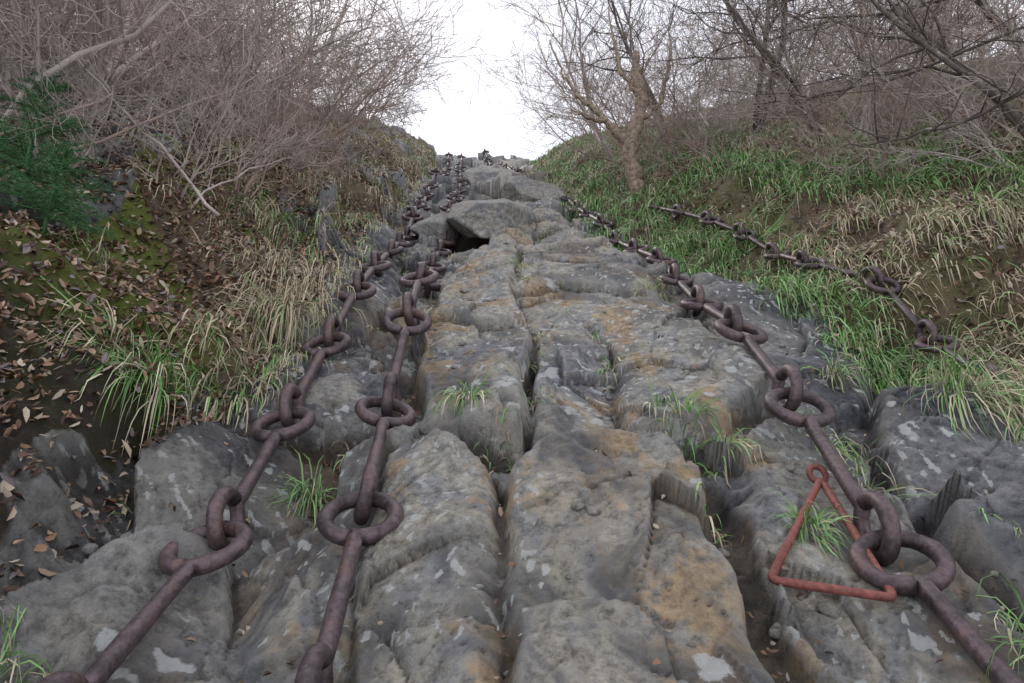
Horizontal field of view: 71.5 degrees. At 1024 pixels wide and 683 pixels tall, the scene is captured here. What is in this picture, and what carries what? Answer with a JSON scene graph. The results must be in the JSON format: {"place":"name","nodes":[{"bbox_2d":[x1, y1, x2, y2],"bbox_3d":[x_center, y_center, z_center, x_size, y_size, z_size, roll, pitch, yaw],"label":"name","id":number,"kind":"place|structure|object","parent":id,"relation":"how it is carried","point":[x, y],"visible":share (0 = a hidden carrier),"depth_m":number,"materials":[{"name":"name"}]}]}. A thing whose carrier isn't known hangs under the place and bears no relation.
{"place":"outdoors","nodes":[
{"label":"outdoors","id":0,"kind":"place"},
{"bbox_2d":[0,31,1023,682],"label":"rocky mountainside ground","id":1,"kind":"structure","parent":0,"point":[428,563],"depth_m":1.85,"materials":[{"name":"stone"}]},
{"bbox_2d":[0,120,34,204],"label":"fir sapling","id":2,"kind":"object","parent":1,"relation":"on","point":[5,148],"visible":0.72,"depth_m":2.44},
{"bbox_2d":[1,1,49,65],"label":"bare tree","id":3,"kind":"object","parent":1,"relation":"on","point":[27,21],"depth_m":6.25,"materials":[{"name":"brown plant"}]},
{"bbox_2d":[0,140,120,239],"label":"fir sapling","id":4,"kind":"object","parent":1,"relation":"on","point":[57,170],"visible":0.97,"depth_m":2.42,"materials":[{"name":"plant"}]},
{"bbox_2d":[0,0,132,117],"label":"bare shrub","id":5,"kind":"object","parent":1,"relation":"on","point":[29,34],"visible":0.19,"depth_m":3.33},
{"bbox_2d":[0,71,136,224],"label":"fir sapling","id":6,"kind":"object","parent":1,"relation":"on","point":[29,148],"visible":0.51,"depth_m":2.76,"materials":[{"name":"plant"}]},
{"bbox_2d":[2,0,154,81],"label":"bare shrub","id":7,"kind":"object","parent":1,"relation":"on","point":[59,12],"visible":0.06,"depth_m":6.11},
{"bbox_2d":[0,0,187,118],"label":"bare shrub","id":8,"kind":"object","parent":1,"relation":"on","point":[109,52],"visible":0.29,"depth_m":3.53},
{"bbox_2d":[0,0,189,121],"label":"bare shrub","id":9,"kind":"object","parent":1,"relation":"on","point":[60,27],"visible":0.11,"depth_m":4.84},
{"bbox_2d":[0,0,194,144],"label":"bare shrub","id":10,"kind":"object","parent":1,"relation":"on","point":[48,66],"visible":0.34,"depth_m":3.15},
{"bbox_2d":[0,0,214,161],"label":"bare shrub","id":11,"kind":"object","parent":1,"relation":"on","point":[96,63],"visible":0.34,"depth_m":3.29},
{"bbox_2d":[2,0,213,102],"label":"bare shrub","id":12,"kind":"object","parent":1,"relation":"on","point":[83,45],"visible":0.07,"depth_m":4.89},
{"bbox_2d":[0,0,219,216],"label":"bare branch","id":13,"kind":"object","parent":1,"relation":"on","point":[195,189],"visible":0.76,"depth_m":3.12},
{"bbox_2d":[39,0,184,49],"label":"bare shrub","id":14,"kind":"object","parent":1,"relation":"on","point":[102,18],"visible":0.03,"depth_m":7.83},
{"bbox_2d":[0,0,226,135],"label":"bare branch","id":15,"kind":"object","parent":1,"relation":"on","point":[128,82],"visible":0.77,"depth_m":3.09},
{"bbox_2d":[0,0,238,176],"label":"bare shrub","id":16,"kind":"object","parent":1,"relation":"on","point":[93,118],"visible":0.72,"depth_m":2.89,"materials":[{"name":"plant"}]},
{"bbox_2d":[0,0,255,96],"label":"bare shrub","id":17,"kind":"object","parent":1,"relation":"on","point":[44,10],"visible":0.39,"depth_m":4.08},
{"bbox_2d":[0,0,270,139],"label":"bare shrub","id":18,"kind":"object","parent":1,"relation":"on","point":[142,5],"visible":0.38,"depth_m":3.50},
{"bbox_2d":[0,0,273,165],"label":"bare tree","id":19,"kind":"object","parent":1,"relation":"on","point":[91,13],"visible":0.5,"depth_m":3.13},
{"bbox_2d":[0,21,307,180],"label":"bare branch","id":20,"kind":"object","parent":1,"relation":"on","point":[124,131],"visible":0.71,"depth_m":3.22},
{"bbox_2d":[70,0,244,121],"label":"bare tree","id":21,"kind":"object","parent":1,"relation":"on","point":[135,18],"visible":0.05,"depth_m":5.59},
{"bbox_2d":[112,20,216,67],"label":"bare shrub","id":22,"kind":"object","parent":1,"relation":"on","point":[158,47],"depth_m":10.67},
{"bbox_2d":[93,0,242,73],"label":"bare shrub","id":23,"kind":"object","parent":1,"relation":"on","point":[137,38],"visible":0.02,"depth_m":9.16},
{"bbox_2d":[0,0,360,206],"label":"bare shrub","id":24,"kind":"object","parent":1,"relation":"on","point":[195,171],"visible":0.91,"depth_m":3.27,"materials":[{"name":"plant"}]},
{"bbox_2d":[2,0,367,178],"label":"bare shrub","id":25,"kind":"object","parent":1,"relation":"on","point":[135,89],"visible":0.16,"depth_m":5.28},
{"bbox_2d":[24,0,348,128],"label":"bare shrub","id":26,"kind":"object","parent":1,"relation":"on","point":[182,94],"visible":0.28,"depth_m":4.97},
{"bbox_2d":[58,0,326,135],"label":"bare shrub","id":27,"kind":"object","parent":1,"relation":"on","point":[217,49],"visible":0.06,"depth_m":6.70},
{"bbox_2d":[0,0,408,130],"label":"bare shrub","id":28,"kind":"object","parent":1,"relation":"on","point":[150,20],"visible":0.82,"depth_m":2.96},
{"bbox_2d":[110,1,301,108],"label":"bare shrub","id":29,"kind":"object","parent":1,"relation":"on","point":[205,46],"visible":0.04,"depth_m":9.11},
{"bbox_2d":[0,0,428,148],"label":"bare shrub","id":30,"kind":"object","parent":1,"relation":"on","point":[235,55],"visible":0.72,"depth_m":4.37,"materials":[{"name":"plant"}]},
{"bbox_2d":[69,0,381,121],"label":"bare tree","id":31,"kind":"object","parent":1,"relation":"on","point":[140,53],"visible":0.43,"depth_m":4.70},
{"bbox_2d":[150,0,333,121],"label":"bare tree","id":32,"kind":"object","parent":1,"relation":"on","point":[227,114],"visible":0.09,"depth_m":6.70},
{"bbox_2d":[37,152,452,682],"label":"iron chain","id":33,"kind":"object","parent":1,"relation":"on","point":[230,540],"visible":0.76,"depth_m":1.71,"materials":[{"name":"metal"}]},
{"bbox_2d":[132,0,378,107],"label":"bare shrub","id":34,"kind":"object","parent":1,"relation":"on","point":[231,35],"visible":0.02,"depth_m":8.19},
{"bbox_2d":[214,9,305,95],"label":"bare shrub","id":35,"kind":"object","parent":1,"relation":"on","point":[247,52],"visible":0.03,"depth_m":13.78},
{"bbox_2d":[158,11,369,207],"bbox_3d":[-1.588,-1.545,5.182,1.306,1.356,1.824,-6,-22,16],"label":"bare shrub","id":36,"kind":"object","parent":1,"relation":"on","point":[243,130],"visible":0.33,"depth_m":4.78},
{"bbox_2d":[145,2,384,216],"bbox_3d":[-1.362,-1.116,4.106,1.160,1.321,1.885,11,-18,1],"label":"bare shrub","id":37,"kind":"object","parent":1,"relation":"on","point":[251,182],"visible":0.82,"depth_m":3.99,"materials":[{"name":"plant"}]},
{"bbox_2d":[94,0,456,144],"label":"bare shrub","id":38,"kind":"object","parent":1,"relation":"on","point":[314,27],"visible":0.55,"depth_m":6.18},
{"bbox_2d":[235,6,325,85],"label":"bare shrub","id":39,"kind":"object","parent":1,"relation":"on","point":[272,41],"visible":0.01,"depth_m":16.82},
{"bbox_2d":[188,6,389,130],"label":"bare shrub","id":40,"kind":"object","parent":1,"relation":"on","point":[307,80],"visible":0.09,"depth_m":10.28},
{"bbox_2d":[200,0,377,90],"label":"bare shrub","id":41,"kind":"object","parent":1,"relation":"on","point":[302,26],"visible":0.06,"depth_m":18.05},
{"bbox_2d":[176,0,426,138],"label":"bare shrub","id":42,"kind":"object","parent":1,"relation":"on","point":[323,6],"visible":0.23,"depth_m":7.05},
{"bbox_2d":[212,3,392,163],"bbox_3d":[-1.860,-2.379,6.759,1.559,1.792,2.539,-7,-22,17],"label":"bare shrub","id":43,"kind":"object","parent":1,"relation":"on","point":[324,91],"visible":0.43,"depth_m":6.29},
{"bbox_2d":[179,0,446,126],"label":"bare shrub","id":44,"kind":"object","parent":1,"relation":"on","point":[349,54],"visible":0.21,"depth_m":11.56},
{"bbox_2d":[220,31,417,199],"bbox_3d":[-1.487,-1.918,5.752,1.769,1.365,1.318,12,-24,-29],"label":"bare shrub","id":45,"kind":"object","parent":1,"relation":"on","point":[333,145],"visible":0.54,"depth_m":5.65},
{"bbox_2d":[267,1,376,101],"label":"bare shrub","id":46,"kind":"object","parent":1,"relation":"on","point":[338,69],"visible":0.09,"depth_m":16.68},
{"bbox_2d":[225,0,433,135],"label":"bare shrub","id":47,"kind":"object","parent":1,"relation":"on","point":[385,121],"visible":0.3,"depth_m":11.05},
{"bbox_2d":[304,373,366,413],"bbox_3d":[-0.630,0.202,2.459,0.313,0.213,0.198,0,-21,0],"label":"boulder","id":48,"kind":"object","parent":1,"relation":"on","point":[332,393],"visible":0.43,"depth_m":2.40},
{"bbox_2d":[239,0,443,121],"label":"bare tree","id":49,"kind":"object","parent":1,"relation":"on","point":[347,2],"visible":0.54,"depth_m":9.05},
{"bbox_2d":[290,6,398,113],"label":"bare shrub","id":50,"kind":"object","parent":1,"relation":"on","point":[346,56],"visible":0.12,"depth_m":17.24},
{"bbox_2d":[150,0,542,159],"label":"bare shrub","id":51,"kind":"object","parent":1,"relation":"on","point":[383,86],"visible":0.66,"depth_m":7.45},
{"bbox_2d":[263,3,459,138],"bbox_3d":[-2.489,-5.197,13.427,3.354,3.166,3.309,2,-12,27],"label":"bare shrub","id":52,"kind":"object","parent":1,"relation":"on","point":[403,96],"visible":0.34,"depth_m":13.29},
{"bbox_2d":[294,153,466,682],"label":"iron chain","id":53,"kind":"object","parent":1,"relation":"on","point":[316,663],"visible":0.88,"depth_m":1.67,"materials":[{"name":"metal"}]},
{"bbox_2d":[319,0,472,137],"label":"bare shrub","id":54,"kind":"object","parent":1,"relation":"on","point":[411,83],"visible":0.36,"depth_m":15.06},
{"bbox_2d":[410,212,460,247],"bbox_3d":[-0.630,-0.977,6.006,0.251,0.586,0.874,-7,-22,18],"label":"boulder","id":55,"kind":"object","parent":1,"relation":"on","point":[438,225],"visible":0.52,"depth_m":5.76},
{"bbox_2d":[446,198,526,239],"bbox_3d":[-0.214,-1.060,6.095,0.700,0.873,0.896,0,-21,0],"label":"boulder","id":56,"kind":"object","parent":1,"relation":"on","point":[478,219],"visible":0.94,"depth_m":5.70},
{"bbox_2d":[462,165,525,184],"bbox_3d":[-0.254,-2.372,10.830,0.796,1.090,1.209,-12,-24,28],"label":"boulder","id":57,"kind":"object","parent":1,"relation":"on","point":[479,173],"visible":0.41,"depth_m":10.41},
{"bbox_2d":[481,149,523,172],"bbox_3d":[-0.171,-3.418,14.097,0.272,5.226,6.246,4,-21,-9],"label":"iron chain","id":58,"kind":"object","parent":1,"relation":"on","point":[485,152],"visible":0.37,"depth_m":13.76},
{"bbox_2d":[24,202,998,682],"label":"loose stones","id":59,"kind":"object","parent":1,"relation":"on","point":[832,610],"visible":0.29,"depth_m":1.61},
{"bbox_2d":[0,67,1023,682],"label":"fallen leaves","id":60,"kind":"object","parent":1,"relation":"on","point":[120,289],"visible":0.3,"depth_m":2.83,"materials":[{"name":"brown plant"}]},
{"bbox_2d":[0,103,1023,682],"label":"grass tufts","id":61,"kind":"object","parent":1,"relation":"on","point":[990,387],"visible":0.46,"depth_m":3.20,"materials":[{"name":"plant"}]},
{"bbox_2d":[503,176,565,201],"bbox_3d":[0.264,-1.713,8.441,0.742,0.764,0.856,0,-21,0],"label":"boulder","id":62,"kind":"object","parent":1,"relation":"on","point":[521,189],"visible":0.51,"depth_m":8.24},
{"bbox_2d":[449,0,647,140],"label":"bare tree","id":63,"kind":"object","parent":1,"relation":"on","point":[553,34],"visible":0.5,"depth_m":13.16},
{"bbox_2d":[484,23,651,159],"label":"bare shrub","id":64,"kind":"object","parent":1,"relation":"on","point":[584,129],"visible":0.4,"depth_m":16.43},
{"bbox_2d":[506,0,674,162],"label":"bare tree","id":65,"kind":"object","parent":1,"relation":"on","point":[585,81],"visible":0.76,"depth_m":9.13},
{"bbox_2d":[505,0,707,146],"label":"bare tree","id":66,"kind":"object","parent":1,"relation":"on","point":[614,8],"visible":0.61,"depth_m":9.56,"materials":[{"name":"brown plant"}]},
{"bbox_2d":[549,7,673,194],"bbox_3d":[1.041,-2.418,7.088,1.326,2.376,0.238,-2,-21,5],"label":"dead tree trunk","id":67,"kind":"object","parent":1,"relation":"on","point":[632,166],"visible":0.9,"depth_m":6.97,"materials":[{"name":"brown wood"}]},
{"bbox_2d":[505,0,722,157],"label":"bare tree","id":68,"kind":"object","parent":1,"relation":"on","point":[630,40],"visible":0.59,"depth_m":7.79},
{"bbox_2d":[546,5,692,132],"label":"bare shrub","id":69,"kind":"object","parent":1,"relation":"on","point":[607,79],"visible":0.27,"depth_m":14.12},
{"bbox_2d":[552,55,693,183],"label":"bare shrub","id":70,"kind":"object","parent":1,"relation":"on","point":[634,100],"visible":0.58,"depth_m":7.30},
{"bbox_2d":[477,0,783,198],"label":"bare shrub","id":71,"kind":"object","parent":1,"relation":"on","point":[583,119],"visible":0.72,"depth_m":8.20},
{"bbox_2d":[529,1,750,136],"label":"bare shrub","id":72,"kind":"object","parent":1,"relation":"on","point":[644,68],"visible":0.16,"depth_m":17.49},
{"bbox_2d":[582,0,734,129],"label":"bare shrub","id":73,"kind":"object","parent":1,"relation":"on","point":[648,75],"visible":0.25,"depth_m":10.97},
{"bbox_2d":[621,19,744,134],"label":"bare shrub","id":74,"kind":"object","parent":1,"relation":"on","point":[687,78],"visible":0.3,"depth_m":10.21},
{"bbox_2d":[597,2,791,192],"bbox_3d":[1.566,-1.815,6.164,1.249,1.423,2.030,4,-29,-23],"label":"bare shrub","id":75,"kind":"object","parent":1,"relation":"on","point":[688,139],"visible":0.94,"depth_m":6.15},
{"bbox_2d":[622,0,769,116],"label":"bare shrub","id":76,"kind":"object","parent":1,"relation":"on","point":[689,70],"visible":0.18,"depth_m":13.15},
{"bbox_2d":[594,5,805,173],"bbox_3d":[1.988,-2.624,7.741,2.415,1.983,2.165,-16,-15,-3],"label":"bare shrub","id":77,"kind":"object","parent":1,"relation":"on","point":[689,130],"visible":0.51,"depth_m":7.32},
{"bbox_2d":[583,0,824,137],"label":"bare tree","id":78,"kind":"object","parent":1,"relation":"on","point":[767,52],"visible":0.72,"depth_m":6.56,"materials":[{"name":"brown plant"}]},
{"bbox_2d":[613,0,852,139],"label":"bare shrub","id":79,"kind":"object","parent":1,"relation":"on","point":[734,107],"visible":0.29,"depth_m":9.11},
{"bbox_2d":[676,1,807,106],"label":"bare shrub","id":80,"kind":"object","parent":1,"relation":"on","point":[735,62],"visible":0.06,"depth_m":14.02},
{"bbox_2d":[689,8,804,96],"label":"bare shrub","id":81,"kind":"object","parent":1,"relation":"on","point":[737,51],"visible":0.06,"depth_m":17.17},
{"bbox_2d":[581,0,920,197],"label":"bare shrub","id":82,"kind":"object","parent":1,"relation":"on","point":[800,88],"visible":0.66,"depth_m":5.95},
{"bbox_2d":[678,0,864,123],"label":"bare shrub","id":83,"kind":"object","parent":1,"relation":"on","point":[816,91],"visible":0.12,"depth_m":9.19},
{"bbox_2d":[651,0,898,116],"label":"bare shrub","id":84,"kind":"object","parent":1,"relation":"on","point":[733,74],"visible":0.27,"depth_m":10.40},
{"bbox_2d":[559,196,1023,682],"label":"iron chain","id":85,"kind":"object","parent":1,"relation":"on","point":[888,541],"visible":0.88,"depth_m":1.61,"materials":[{"name":"metal"}]},
{"bbox_2d":[750,0,858,88],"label":"bare shrub","id":86,"kind":"object","parent":1,"relation":"on","point":[811,40],"visible":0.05,"depth_m":15.50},
{"bbox_2d":[606,0,1011,147],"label":"bare shrub","id":87,"kind":"object","parent":1,"relation":"on","point":[916,55],"visible":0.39,"depth_m":5.94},
{"bbox_2d":[707,27,934,183],"bbox_3d":[2.035,-1.514,4.622,1.492,1.347,1.506,-1,-21,2],"label":"bare shrub","id":88,"kind":"object","parent":1,"relation":"on","point":[889,131],"visible":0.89,"depth_m":4.30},
{"bbox_2d":[647,204,1002,390],"bbox_3d":[1.482,-0.487,4.182,0.266,2.561,3.048,3,-21,-8],"label":"iron chain","id":89,"kind":"object","parent":1,"relation":"on","point":[924,341],"visible":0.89,"depth_m":3.20,"materials":[{"name":"metal"}]},
{"bbox_2d":[758,0,896,83],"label":"bare shrub","id":90,"kind":"object","parent":1,"relation":"on","point":[812,39],"visible":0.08,"depth_m":15.20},
{"bbox_2d":[767,463,896,601],"bbox_3d":[0.665,0.412,1.606,0.235,0.338,0.374,-4,-21,11],"label":"triangular foothold","id":91,"kind":"object","parent":1,"relation":"on","point":[889,594],"visible":0.94,"depth_m":1.47,"materials":[{"name":"red paint"}]},
{"bbox_2d":[777,1,889,90],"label":"bare shrub","id":92,"kind":"object","parent":1,"relation":"on","point":[828,51],"visible":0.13,"depth_m":12.49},
{"bbox_2d":[654,0,1023,158],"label":"bare tree","id":93,"kind":"object","parent":1,"relation":"on","point":[1014,118],"visible":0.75,"depth_m":4.26,"materials":[{"name":"brown plant"}]},
{"bbox_2d":[665,0,1020,147],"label":"bare shrub","id":94,"kind":"object","parent":1,"relation":"on","point":[855,95],"visible":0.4,"depth_m":6.08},
{"bbox_2d":[771,0,922,84],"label":"bare shrub","id":95,"kind":"object","parent":1,"relation":"on","point":[851,45],"visible":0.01,"depth_m":16.77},
{"bbox_2d":[701,0,1023,176],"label":"bare shrub","id":96,"kind":"object","parent":1,"relation":"on","point":[939,105],"visible":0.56,"depth_m":4.35,"materials":[{"name":"plant"}]},
{"bbox_2d":[717,0,1023,104],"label":"bare branch","id":97,"kind":"object","parent":1,"relation":"on","point":[954,54],"visible":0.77,"depth_m":4.25,"materials":[{"name":"brown plant"}]},
{"bbox_2d":[739,0,1012,132],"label":"bare tree","id":98,"kind":"object","parent":1,"relation":"on","point":[761,69],"visible":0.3,"depth_m":8.32,"materials":[{"name":"brown plant"}]},
{"bbox_2d":[742,0,1021,131],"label":"bare tree","id":99,"kind":"object","parent":1,"relation":"on","point":[979,3],"visible":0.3,"depth_m":5.74,"materials":[{"name":"brown plant"}]},
{"bbox_2d":[766,1,1023,189],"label":"bare shrub","id":100,"kind":"object","parent":1,"relation":"on","point":[956,133],"visible":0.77,"depth_m":4.07,"materials":[{"name":"plant"}]},
{"bbox_2d":[770,0,1020,109],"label":"bare shrub","id":101,"kind":"object","parent":1,"relation":"on","point":[913,50],"visible":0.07,"depth_m":9.38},
{"bbox_2d":[821,4,974,88],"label":"bare shrub","id":102,"kind":"object","parent":1,"relation":"on","point":[866,51],"visible":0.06,"depth_m":11.46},
{"bbox_2d":[774,0,1023,144],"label":"bare shrub","id":103,"kind":"object","parent":1,"relation":"on","point":[916,83],"visible":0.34,"depth_m":5.29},
{"bbox_2d":[793,1,1023,147],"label":"bare shrub","id":104,"kind":"object","parent":1,"relation":"on","point":[970,130],"visible":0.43,"depth_m":5.30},
{"bbox_2d":[803,0,1018,97],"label":"bare shrub","id":105,"kind":"object","parent":1,"relation":"on","point":[924,61],"visible":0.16,"depth_m":7.42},
{"bbox_2d":[823,0,1020,82],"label":"bare shrub","id":106,"kind":"object","parent":1,"relation":"on","point":[918,55],"visible":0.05,"depth_m":10.58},
{"bbox_2d":[843,0,1020,98],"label":"bare shrub","id":107,"kind":"object","parent":1,"relation":"on","point":[945,36],"visible":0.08,"depth_m":8.01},
{"bbox_2d":[841,10,1023,146],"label":"bare branch","id":108,"kind":"object","parent":1,"relation":"on","point":[1019,92],"visible":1,"depth_m":3.50,"materials":[{"name":"brown plant"}]},
{"bbox_2d":[853,0,1023,140],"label":"bare shrub","id":109,"kind":"object","parent":1,"relation":"on","point":[1010,25],"visible":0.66,"depth_m":4.47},
{"bbox_2d":[865,0,1023,83],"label":"bare shrub","id":110,"kind":"object","parent":1,"relation":"on","point":[1000,2],"visible":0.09,"depth_m":7.86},
{"bbox_2d":[890,0,1001,64],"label":"bare shrub","id":111,"kind":"object","parent":1,"relation":"on","point":[959,31],"visible":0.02,"depth_m":12.01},
{"bbox_2d":[878,0,1023,74],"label":"bare shrub","id":112,"kind":"object","parent":1,"relation":"on","point":[982,34],"visible":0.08,"depth_m":11.37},
{"bbox_2d":[951,35,1023,42],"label":"bare branch","id":113,"kind":"object","parent":1,"relation":"on","point":[990,40],"visible":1,"depth_m":2.92,"materials":[{"name":"brown plant"}]},
{"bbox_2d":[969,0,1023,105],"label":"bare shrub","id":114,"kind":"object","parent":1,"relation":"on","point":[994,12],"visible":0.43,"depth_m":5.06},
{"bbox_2d":[47,0,1023,160],"label":"sky","id":115,"kind":"structure","parent":0,"point":[467,135],"materials":[{"name":"white"}]}
]}

